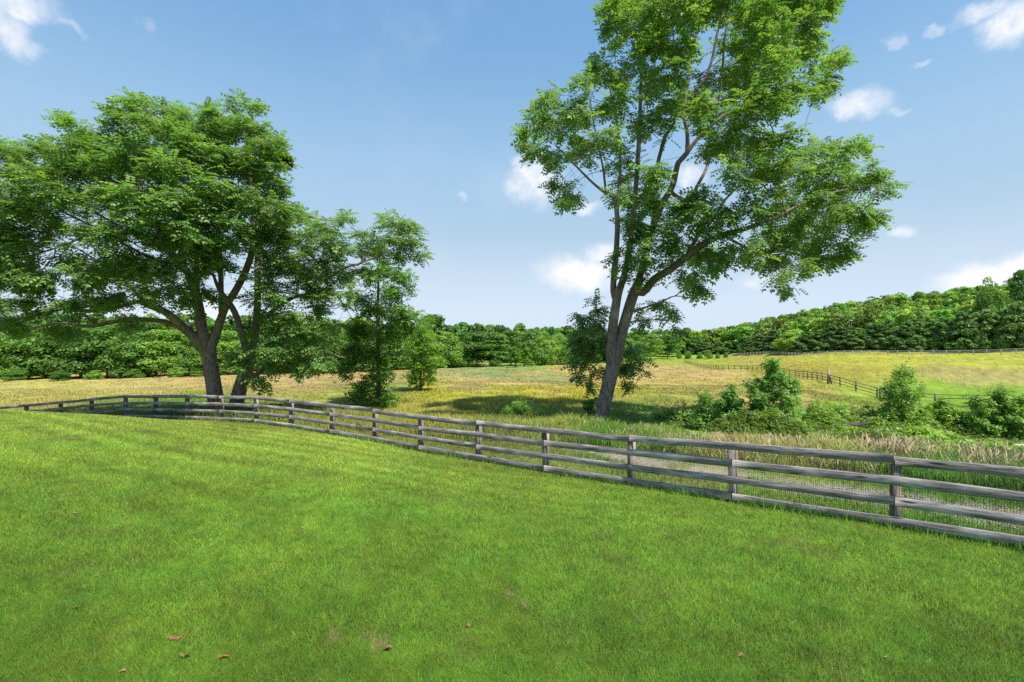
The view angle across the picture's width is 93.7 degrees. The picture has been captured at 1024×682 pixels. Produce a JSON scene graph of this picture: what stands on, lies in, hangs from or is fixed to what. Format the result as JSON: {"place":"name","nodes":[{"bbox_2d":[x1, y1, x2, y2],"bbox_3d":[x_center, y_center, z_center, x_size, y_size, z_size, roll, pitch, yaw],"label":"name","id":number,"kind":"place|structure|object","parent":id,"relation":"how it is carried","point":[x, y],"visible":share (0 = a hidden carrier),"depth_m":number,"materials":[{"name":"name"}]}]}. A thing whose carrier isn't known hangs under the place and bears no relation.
{"place":"outdoors","nodes":[
{"label":"outdoors","id":0,"kind":"place"},
{"bbox_2d":[0,409,1023,681],"bbox_3d":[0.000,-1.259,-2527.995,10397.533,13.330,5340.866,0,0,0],"label":"lawn","id":1,"kind":"structure","parent":0,"point":[460,645],"depth_m":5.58,"materials":[{"name":"green plant"}]},
{"bbox_2d":[167,632,184,639],"bbox_3d":[-3.116,2.737,4.451,0.108,0.045,0.119,0,0,35],"label":"fallen leaf","id":2,"kind":"object","parent":1,"relation":"on","point":[170,637],"visible":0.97,"depth_m":4.44,"materials":[{"name":"brown plant"}]},
{"bbox_2d":[0,395,1023,545],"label":"board fence","id":3,"kind":"object","parent":1,"relation":"on","point":[546,457],"visible":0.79,"depth_m":10.24,"materials":[{"name":"grey wood"}]},
{"bbox_2d":[130,414,1023,552],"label":"fence fringe grass","id":4,"kind":"structure","parent":1,"relation":"on","point":[1011,547],"depth_m":9.18,"materials":[{"name":"green plant"}]},
{"bbox_2d":[0,348,1023,549],"bbox_3d":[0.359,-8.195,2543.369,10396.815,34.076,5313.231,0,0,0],"label":"meadow","id":5,"kind":"structure","parent":0,"point":[989,378],"depth_m":74.79,"materials":[{"name":"plant"}]},
{"bbox_2d":[0,333,23,378],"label":"edge tree","id":6,"kind":"object","parent":5,"relation":"on","point":[2,350],"visible":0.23,"depth_m":83.40,"materials":[{"name":"green plant"}]},
{"bbox_2d":[0,368,28,380],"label":"edge bush","id":7,"kind":"object","parent":5,"relation":"on","point":[16,374],"visible":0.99,"depth_m":78.42,"materials":[{"name":"green plant"}]},
{"bbox_2d":[0,324,57,378],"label":"edge tree","id":8,"kind":"object","parent":5,"relation":"on","point":[12,358],"visible":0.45,"depth_m":81.86,"materials":[{"name":"green plant"}]},
{"bbox_2d":[15,325,75,377],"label":"edge tree","id":9,"kind":"object","parent":5,"relation":"on","point":[34,350],"visible":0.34,"depth_m":81.90,"materials":[{"name":"green plant"}]},
{"bbox_2d":[48,370,70,380],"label":"edge bush","id":10,"kind":"object","parent":5,"relation":"on","point":[62,375],"visible":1,"depth_m":79.72,"materials":[{"name":"green plant"}]},
{"bbox_2d":[41,328,105,378],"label":"edge tree","id":11,"kind":"object","parent":5,"relation":"on","point":[77,365],"visible":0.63,"depth_m":82.55,"materials":[{"name":"green plant"}]},
{"bbox_2d":[83,370,104,379],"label":"edge bush","id":12,"kind":"object","parent":5,"relation":"on","point":[93,376],"visible":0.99,"depth_m":80.56,"materials":[{"name":"green plant"}]},
{"bbox_2d":[73,323,134,377],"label":"edge tree","id":13,"kind":"object","parent":5,"relation":"on","point":[102,334],"visible":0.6,"depth_m":83.55,"materials":[{"name":"green plant"}]},
{"bbox_2d":[100,332,155,378],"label":"edge tree","id":14,"kind":"object","parent":5,"relation":"on","point":[129,354],"visible":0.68,"depth_m":83.71,"materials":[{"name":"green plant"}]},
{"bbox_2d":[126,369,145,377],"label":"edge bush","id":15,"kind":"object","parent":5,"relation":"on","point":[140,374],"visible":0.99,"depth_m":82.62,"materials":[{"name":"green plant"}]},
{"bbox_2d":[0,86,303,415],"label":"walnut tree","id":16,"kind":"object","parent":5,"relation":"on","point":[182,226],"visible":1,"depth_m":21.02,"materials":[{"name":"green plant"}]},
{"bbox_2d":[124,329,183,375],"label":"edge tree","id":17,"kind":"object","parent":5,"relation":"on","point":[151,343],"visible":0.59,"depth_m":86.00,"materials":[{"name":"green plant"}]},
{"bbox_2d":[152,329,201,374],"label":"edge tree","id":18,"kind":"object","parent":5,"relation":"on","point":[177,334],"visible":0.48,"depth_m":88.02,"materials":[{"name":"green plant"}]},
{"bbox_2d":[167,367,187,377],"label":"edge bush","id":19,"kind":"object","parent":5,"relation":"on","point":[174,373],"visible":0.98,"depth_m":84.29,"materials":[{"name":"green plant"}]},
{"bbox_2d":[172,337,218,374],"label":"edge tree","id":20,"kind":"object","parent":5,"relation":"on","point":[190,363],"visible":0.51,"depth_m":87.57,"materials":[{"name":"green plant"}]},
{"bbox_2d":[190,369,203,376],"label":"edge bush","id":21,"kind":"object","parent":5,"relation":"on","point":[197,372],"visible":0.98,"depth_m":86.53,"materials":[{"name":"green plant"}]},
{"bbox_2d":[195,330,242,372],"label":"edge tree","id":22,"kind":"object","parent":5,"relation":"on","point":[226,337],"visible":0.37,"depth_m":88.66,"materials":[{"name":"green plant"}]},
{"bbox_2d":[219,368,226,375],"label":"edge bush","id":23,"kind":"object","parent":5,"relation":"on","point":[222,371],"visible":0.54,"depth_m":86.91,"materials":[{"name":"green plant"}]},
{"bbox_2d":[223,332,274,374],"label":"edge tree","id":24,"kind":"object","parent":5,"relation":"on","point":[240,347],"visible":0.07,"depth_m":89.85,"materials":[{"name":"green plant"}]},
{"bbox_2d":[256,328,293,372],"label":"edge tree","id":25,"kind":"object","parent":5,"relation":"on","point":[272,339],"visible":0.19,"depth_m":91.56,"materials":[{"name":"green plant"}]},
{"bbox_2d":[275,333,315,372],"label":"edge tree","id":26,"kind":"object","parent":5,"relation":"on","point":[279,354],"visible":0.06,"depth_m":92.59,"materials":[{"name":"green plant"}]},
{"bbox_2d":[212,175,435,410],"bbox_3d":[-9.916,-2.373,25.044,12.003,13.046,8.441,0,0,0],"label":"walnut tree","id":27,"kind":"object","parent":5,"relation":"on","point":[283,264],"visible":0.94,"depth_m":23.14,"materials":[{"name":"green plant"}]},
{"bbox_2d":[305,328,351,372],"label":"edge tree","id":28,"kind":"object","parent":5,"relation":"on","point":[330,339],"visible":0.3,"depth_m":96.03,"materials":[{"name":"green plant"}]},
{"bbox_2d":[0,312,696,372],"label":"woodland","id":29,"kind":"object","parent":5,"relation":"on","point":[230,325],"visible":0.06,"depth_m":138.29,"materials":[{"name":"green plant"}]},
{"bbox_2d":[331,329,375,371],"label":"edge tree","id":30,"kind":"object","parent":5,"relation":"on","point":[343,340],"visible":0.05,"depth_m":102.94,"materials":[{"name":"green plant"}]},
{"bbox_2d":[360,328,395,367],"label":"edge tree","id":31,"kind":"object","parent":5,"relation":"on","point":[373,341],"visible":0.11,"depth_m":106.49,"materials":[{"name":"green plant"}]},
{"bbox_2d":[330,241,437,408],"bbox_3d":[-8.426,-1.047,31.172,7.414,12.056,7.466,0,0,0],"label":"oak tree","id":32,"kind":"object","parent":5,"relation":"on","point":[358,331],"visible":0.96,"depth_m":29.55,"materials":[{"name":"green plant"}]},
{"bbox_2d":[381,332,419,369],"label":"edge tree","id":33,"kind":"object","parent":5,"relation":"on","point":[398,349],"visible":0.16,"depth_m":111.36,"materials":[{"name":"green plant"}]},
{"bbox_2d":[398,315,446,390],"bbox_3d":[-8.089,1.285,43.845,5.146,7.263,5.276,0,0,0],"label":"pin oak","id":34,"kind":"object","parent":5,"relation":"on","point":[429,350],"visible":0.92,"depth_m":42.80,"materials":[{"name":"green plant"}]},
{"bbox_2d":[419,334,451,367],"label":"edge tree","id":35,"kind":"object","parent":5,"relation":"on","point":[445,351],"visible":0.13,"depth_m":122.61,"materials":[{"name":"green plant"}]},
{"bbox_2d":[435,331,463,367],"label":"edge tree","id":36,"kind":"object","parent":5,"relation":"on","point":[455,354],"visible":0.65,"depth_m":124.33,"materials":[{"name":"green plant"}]},
{"bbox_2d":[451,331,482,367],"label":"edge tree","id":37,"kind":"object","parent":5,"relation":"on","point":[468,353],"visible":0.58,"depth_m":128.48,"materials":[{"name":"green plant"}]},
{"bbox_2d":[465,331,493,366],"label":"edge tree","id":38,"kind":"object","parent":5,"relation":"on","point":[477,337],"visible":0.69,"depth_m":129.98,"materials":[{"name":"green plant"}]},
{"bbox_2d":[473,332,511,361],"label":"edge tree","id":39,"kind":"object","parent":5,"relation":"on","point":[499,336],"visible":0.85,"depth_m":131.98,"materials":[{"name":"green plant"}]},
{"bbox_2d":[488,358,502,366],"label":"edge bush","id":40,"kind":"object","parent":5,"relation":"on","point":[494,362],"visible":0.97,"depth_m":128.00,"materials":[{"name":"green plant"}]},
{"bbox_2d":[496,330,524,365],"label":"edge tree","id":41,"kind":"object","parent":5,"relation":"on","point":[509,333],"visible":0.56,"depth_m":138.52,"materials":[{"name":"green plant"}]},
{"bbox_2d":[0,379,1023,490],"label":"tall meadow grass","id":42,"kind":"structure","parent":5,"relation":"on","point":[466,404],"depth_m":26.74,"materials":[{"name":"plant"}]},
{"bbox_2d":[509,351,522,366],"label":"tree","id":43,"kind":"object","parent":5,"relation":"on","point":[515,356],"visible":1,"depth_m":106.31,"materials":[{"name":"green plant"}]},
{"bbox_2d":[500,398,546,417],"bbox_3d":[0.614,3.571,24.119,2.546,1.706,2.602,0,0,0],"label":"shrub","id":44,"kind":"object","parent":5,"relation":"on","point":[519,406],"visible":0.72,"depth_m":23.52,"materials":[{"name":"green plant"}]},
{"bbox_2d":[519,343,532,366],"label":"tree","id":45,"kind":"object","parent":5,"relation":"on","point":[526,355],"visible":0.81,"depth_m":108.64,"materials":[{"name":"green plant"}]},
{"bbox_2d":[525,360,534,365],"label":"edge bush","id":46,"kind":"object","parent":5,"relation":"on","point":[531,362],"visible":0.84,"depth_m":145.40,"materials":[{"name":"green plant"}]},
{"bbox_2d":[514,328,551,364],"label":"edge tree","id":47,"kind":"object","parent":5,"relation":"on","point":[537,354],"visible":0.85,"depth_m":147.98,"materials":[{"name":"green plant"}]},
{"bbox_2d":[532,330,560,364],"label":"edge tree","id":48,"kind":"object","parent":5,"relation":"on","point":[548,342],"visible":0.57,"depth_m":152.96,"materials":[{"name":"green plant"}]},
{"bbox_2d":[549,333,571,364],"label":"edge tree","id":49,"kind":"object","parent":5,"relation":"on","point":[560,344],"visible":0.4,"depth_m":158.93,"materials":[{"name":"green plant"}]},
{"bbox_2d":[562,329,579,363],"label":"edge tree","id":50,"kind":"object","parent":5,"relation":"on","point":[567,335],"visible":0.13,"depth_m":169.37,"materials":[{"name":"green plant"}]},
{"bbox_2d":[581,395,596,418],"bbox_3d":[3.809,3.345,23.484,0.953,1.463,1.158,0,0,0],"label":"sapling","id":51,"kind":"object","parent":5,"relation":"on","point":[589,405],"visible":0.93,"depth_m":23.29,"materials":[{"name":"green plant"}]},
{"bbox_2d":[586,335,604,362],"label":"edge tree","id":52,"kind":"object","parent":5,"relation":"on","point":[598,353],"visible":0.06,"depth_m":176.35,"materials":[{"name":"green plant"}]},
{"bbox_2d":[622,334,637,360],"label":"edge tree","id":53,"kind":"object","parent":5,"relation":"on","point":[630,341],"visible":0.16,"depth_m":189.72,"materials":[{"name":"green plant"}]},
{"bbox_2d":[628,334,651,359],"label":"edge tree","id":54,"kind":"object","parent":5,"relation":"on","point":[644,344],"visible":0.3,"depth_m":198.48,"materials":[{"name":"green plant"}]},
{"bbox_2d":[642,334,666,359],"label":"edge tree","id":55,"kind":"object","parent":5,"relation":"on","point":[657,345],"visible":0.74,"depth_m":208.12,"materials":[{"name":"green plant"}]},
{"bbox_2d":[656,335,678,358],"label":"edge tree","id":56,"kind":"object","parent":5,"relation":"on","point":[668,349],"visible":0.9,"depth_m":221.14,"materials":[{"name":"green plant"}]},
{"bbox_2d":[650,403,695,420],"bbox_3d":[8.105,3.713,23.953,2.749,1.087,1.933,0,0,0],"label":"shrub","id":57,"kind":"object","parent":5,"relation":"on","point":[669,412],"visible":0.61,"depth_m":23.67,"materials":[{"name":"green plant"}]},
{"bbox_2d":[684,351,691,358],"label":"round shrub","id":58,"kind":"object","parent":5,"relation":"on","point":[689,355],"visible":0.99,"depth_m":223.56,"materials":[{"name":"green plant"}]},
{"bbox_2d":[680,337,697,354],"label":"pine tree","id":59,"kind":"object","parent":5,"relation":"on","point":[690,349],"visible":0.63,"depth_m":256.34,"materials":[{"name":"green plant"}]},
{"bbox_2d":[691,342,709,353],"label":"pine tree","id":60,"kind":"object","parent":5,"relation":"on","point":[701,348],"visible":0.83,"depth_m":250.10,"materials":[{"name":"green plant"}]},
{"bbox_2d":[688,390,720,428],"bbox_3d":[8.175,3.042,20.036,1.509,2.069,2.173,0,0,27],"label":"shrub","id":61,"kind":"object","parent":5,"relation":"on","point":[705,412],"visible":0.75,"depth_m":19.59,"materials":[{"name":"green plant"}]},
{"bbox_2d":[703,350,713,357],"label":"round shrub","id":62,"kind":"object","parent":5,"relation":"on","point":[706,352],"visible":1,"depth_m":220.47,"materials":[{"name":"green plant"}]},
{"bbox_2d":[509,0,913,421],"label":"walnut tree","id":63,"kind":"object","parent":5,"relation":"on","point":[760,28],"visible":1,"depth_m":20.24,"materials":[{"name":"green plant"}]},
{"bbox_2d":[707,341,723,352],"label":"pine tree","id":64,"kind":"object","parent":5,"relation":"on","point":[717,346],"visible":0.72,"depth_m":244.17,"materials":[{"name":"green plant"}]},
{"bbox_2d":[720,341,736,352],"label":"pine tree","id":65,"kind":"object","parent":5,"relation":"on","point":[728,347],"visible":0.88,"depth_m":235.64,"materials":[{"name":"green plant"}]},
{"bbox_2d":[711,382,749,421],"bbox_3d":[9.120,2.901,19.793,2.022,2.432,2.580,0,0,26],"label":"shrub","id":66,"kind":"object","parent":5,"relation":"on","point":[726,405],"visible":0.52,"depth_m":19.39,"materials":[{"name":"green plant"}]},
{"bbox_2d":[735,339,757,353],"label":"pine tree","id":67,"kind":"object","parent":5,"relation":"on","point":[743,348],"visible":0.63,"depth_m":220.51,"materials":[{"name":"green plant"}]},
{"bbox_2d":[746,333,765,351],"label":"pine tree","id":68,"kind":"object","parent":5,"relation":"on","point":[757,341],"visible":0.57,"depth_m":210.19,"materials":[{"name":"green plant"}]},
{"bbox_2d":[761,329,780,351],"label":"pine tree","id":69,"kind":"object","parent":5,"relation":"on","point":[772,335],"visible":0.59,"depth_m":200.09,"materials":[{"name":"green plant"}]},
{"bbox_2d":[741,357,806,434],"bbox_3d":[10.579,2.417,19.528,2.388,3.596,3.389,0,0,34],"label":"sapling","id":70,"kind":"object","parent":5,"relation":"on","point":[763,393],"visible":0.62,"depth_m":18.89,"materials":[{"name":"green plant"}]},
{"bbox_2d":[684,360,877,398],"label":"paddock fence","id":71,"kind":"object","parent":5,"relation":"on","point":[747,368],"visible":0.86,"depth_m":78.64,"materials":[{"name":"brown wood"}]},
{"bbox_2d":[772,328,791,352],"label":"pine tree","id":72,"kind":"object","parent":5,"relation":"on","point":[784,329],"visible":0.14,"depth_m":187.18,"materials":[{"name":"green plant"}]},
{"bbox_2d":[772,329,802,351],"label":"hill tree","id":73,"kind":"object","parent":5,"relation":"on","point":[785,344],"visible":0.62,"depth_m":181.06,"materials":[{"name":"green plant"}]},
{"bbox_2d":[563,394,1023,454],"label":"weeds","id":74,"kind":"object","parent":5,"relation":"on","point":[907,428],"visible":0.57,"depth_m":17.88,"materials":[{"name":"green plant"}]},
{"bbox_2d":[789,332,816,352],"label":"pine tree","id":75,"kind":"object","parent":5,"relation":"on","point":[801,344],"visible":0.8,"depth_m":172.47,"materials":[{"name":"green plant"}]},
{"bbox_2d":[805,330,828,351],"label":"pine tree","id":76,"kind":"object","parent":5,"relation":"on","point":[817,335],"visible":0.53,"depth_m":169.75,"materials":[{"name":"green plant"}]},
{"bbox_2d":[812,324,842,350],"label":"pine tree","id":77,"kind":"object","parent":5,"relation":"on","point":[828,334],"visible":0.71,"depth_m":166.93,"materials":[{"name":"green plant"}]},
{"bbox_2d":[827,369,831,382],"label":"corner post","id":78,"kind":"object","parent":5,"relation":"on","point":[828,372],"visible":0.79,"depth_m":66.29,"materials":[{"name":"white wood"}]},
{"bbox_2d":[809,400,861,423],"bbox_3d":[13.903,3.498,21.024,2.399,1.898,3.227,0,0,37],"label":"shrub","id":79,"kind":"object","parent":5,"relation":"on","point":[836,408],"visible":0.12,"depth_m":20.35,"materials":[{"name":"green plant"}]},
{"bbox_2d":[829,323,856,349],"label":"pine tree","id":80,"kind":"object","parent":5,"relation":"on","point":[844,328],"visible":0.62,"depth_m":163.59,"materials":[{"name":"green plant"}]},
{"bbox_2d":[681,280,1023,347],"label":"hill woodland","id":81,"kind":"object","parent":5,"relation":"on","point":[898,309],"visible":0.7,"depth_m":188.90,"materials":[{"name":"green plant"}]},
{"bbox_2d":[842,328,875,349],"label":"pine tree","id":82,"kind":"object","parent":5,"relation":"on","point":[852,339],"visible":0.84,"depth_m":157.87,"materials":[{"name":"green plant"}]},
{"bbox_2d":[842,420,900,427],"bbox_3d":[14.285,3.583,19.059,2.489,0.814,0.122,0,0,-7],"label":"old fence section","id":83,"kind":"object","parent":5,"relation":"on","point":[860,424],"visible":0.34,"depth_m":18.96,"materials":[{"name":"grey wood"}]},
{"bbox_2d":[856,323,890,348],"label":"pine tree","id":84,"kind":"object","parent":5,"relation":"on","point":[872,327],"visible":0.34,"depth_m":156.00,"materials":[{"name":"green plant"}]},
{"bbox_2d":[733,348,1023,355],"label":"pasture fence","id":85,"kind":"object","parent":5,"relation":"on","point":[827,352],"visible":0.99,"depth_m":141.17,"materials":[{"name":"grey wood"}]},
{"bbox_2d":[868,319,902,349],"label":"pine tree","id":86,"kind":"object","parent":5,"relation":"on","point":[885,333],"visible":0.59,"depth_m":151.73,"materials":[{"name":"green plant"}]},
{"bbox_2d":[867,358,932,425],"bbox_3d":[16.239,2.414,20.157,2.098,3.508,3.840,0,0,43],"label":"sapling","id":87,"kind":"object","parent":5,"relation":"on","point":[895,392],"visible":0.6,"depth_m":19.51,"materials":[{"name":"green plant"}]},
{"bbox_2d":[884,322,928,351],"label":"pine tree","id":88,"kind":"object","parent":5,"relation":"on","point":[896,342],"visible":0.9,"depth_m":144.34,"materials":[{"name":"green plant"}]},
{"bbox_2d":[902,318,931,351],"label":"pine tree","id":89,"kind":"object","parent":5,"relation":"on","point":[918,325],"visible":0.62,"depth_m":143.78,"materials":[{"name":"green plant"}]},
{"bbox_2d":[919,318,946,350],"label":"pine tree","id":90,"kind":"object","parent":5,"relation":"on","point":[932,325],"visible":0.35,"depth_m":142.33,"materials":[{"name":"green plant"}]},
{"bbox_2d":[913,396,978,437],"bbox_3d":[17.010,3.272,18.866,2.094,2.372,3.524,0,0,44],"label":"thicket","id":91,"kind":"object","parent":5,"relation":"on","point":[943,411],"visible":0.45,"depth_m":18.37,"materials":[{"name":"green plant"}]},
{"bbox_2d":[879,388,1013,400],"bbox_3d":[53.607,6.729,53.822,20.188,2.190,2.127,0,0,30],"label":"paddock fence","id":92,"kind":"object","parent":5,"relation":"on","point":[948,398],"visible":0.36,"depth_m":56.37,"materials":[{"name":"brown wood"}]},
{"bbox_2d":[927,318,967,351],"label":"pine tree","id":93,"kind":"object","parent":5,"relation":"on","point":[941,327],"visible":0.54,"depth_m":138.84,"materials":[{"name":"green plant"}]},
{"bbox_2d":[936,310,983,351],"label":"pine tree","id":94,"kind":"object","parent":5,"relation":"on","point":[964,326],"visible":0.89,"depth_m":134.35,"materials":[{"name":"green plant"}]},
{"bbox_2d":[959,311,995,350],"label":"pine tree","id":95,"kind":"object","parent":5,"relation":"on","point":[976,315],"visible":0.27,"depth_m":133.56,"materials":[{"name":"green plant"}]},
{"bbox_2d":[971,276,1008,314],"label":"hill tree","id":96,"kind":"object","parent":5,"relation":"on","point":[981,301],"visible":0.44,"depth_m":149.27,"materials":[{"name":"green plant"}]},
{"bbox_2d":[958,382,1023,439],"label":"thicket","id":97,"kind":"object","parent":5,"relation":"on","point":[1008,420],"visible":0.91,"depth_m":17.93,"materials":[{"name":"green plant"}]},
{"bbox_2d":[969,309,1015,350],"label":"pine tree","id":98,"kind":"object","parent":5,"relation":"on","point":[989,324],"visible":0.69,"depth_m":131.73,"materials":[{"name":"green plant"}]},
{"bbox_2d":[991,309,1015,348],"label":"pine tree","id":99,"kind":"object","parent":5,"relation":"on","point":[1000,311],"visible":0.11,"depth_m":132.32,"materials":[{"name":"green plant"}]},
{"bbox_2d":[991,302,1023,348],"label":"pine tree","id":100,"kind":"object","parent":5,"relation":"on","point":[1007,324],"visible":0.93,"depth_m":127.52,"materials":[{"name":"green plant"}]},
{"bbox_2d":[1002,269,1023,306],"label":"hill tree","id":101,"kind":"object","parent":5,"relation":"on","point":[1017,282],"visible":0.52,"depth_m":164.79,"materials":[{"name":"green plant"}]},
{"bbox_2d":[1006,310,1023,349],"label":"pine tree","id":102,"kind":"object","parent":5,"relation":"on","point":[1020,337],"visible":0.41,"depth_m":126.53,"materials":[{"name":"green plant"}]},
{"bbox_2d":[0,0,1023,336],"label":"sky","id":103,"kind":"structure","parent":0,"point":[409,107],"materials":[{"name":"blue"}]},
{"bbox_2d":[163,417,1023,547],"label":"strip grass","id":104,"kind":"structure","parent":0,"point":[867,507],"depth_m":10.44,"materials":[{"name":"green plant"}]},
{"bbox_2d":[469,413,1023,490],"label":"seed head grass","id":105,"kind":"structure","parent":0,"point":[897,446],"depth_m":12.84,"materials":[{"name":"beige plant"}]},
{"bbox_2d":[573,450,1023,530],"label":"grass","id":106,"kind":"structure","parent":0,"point":[866,492],"depth_m":9.99,"materials":[{"name":"green plant"}]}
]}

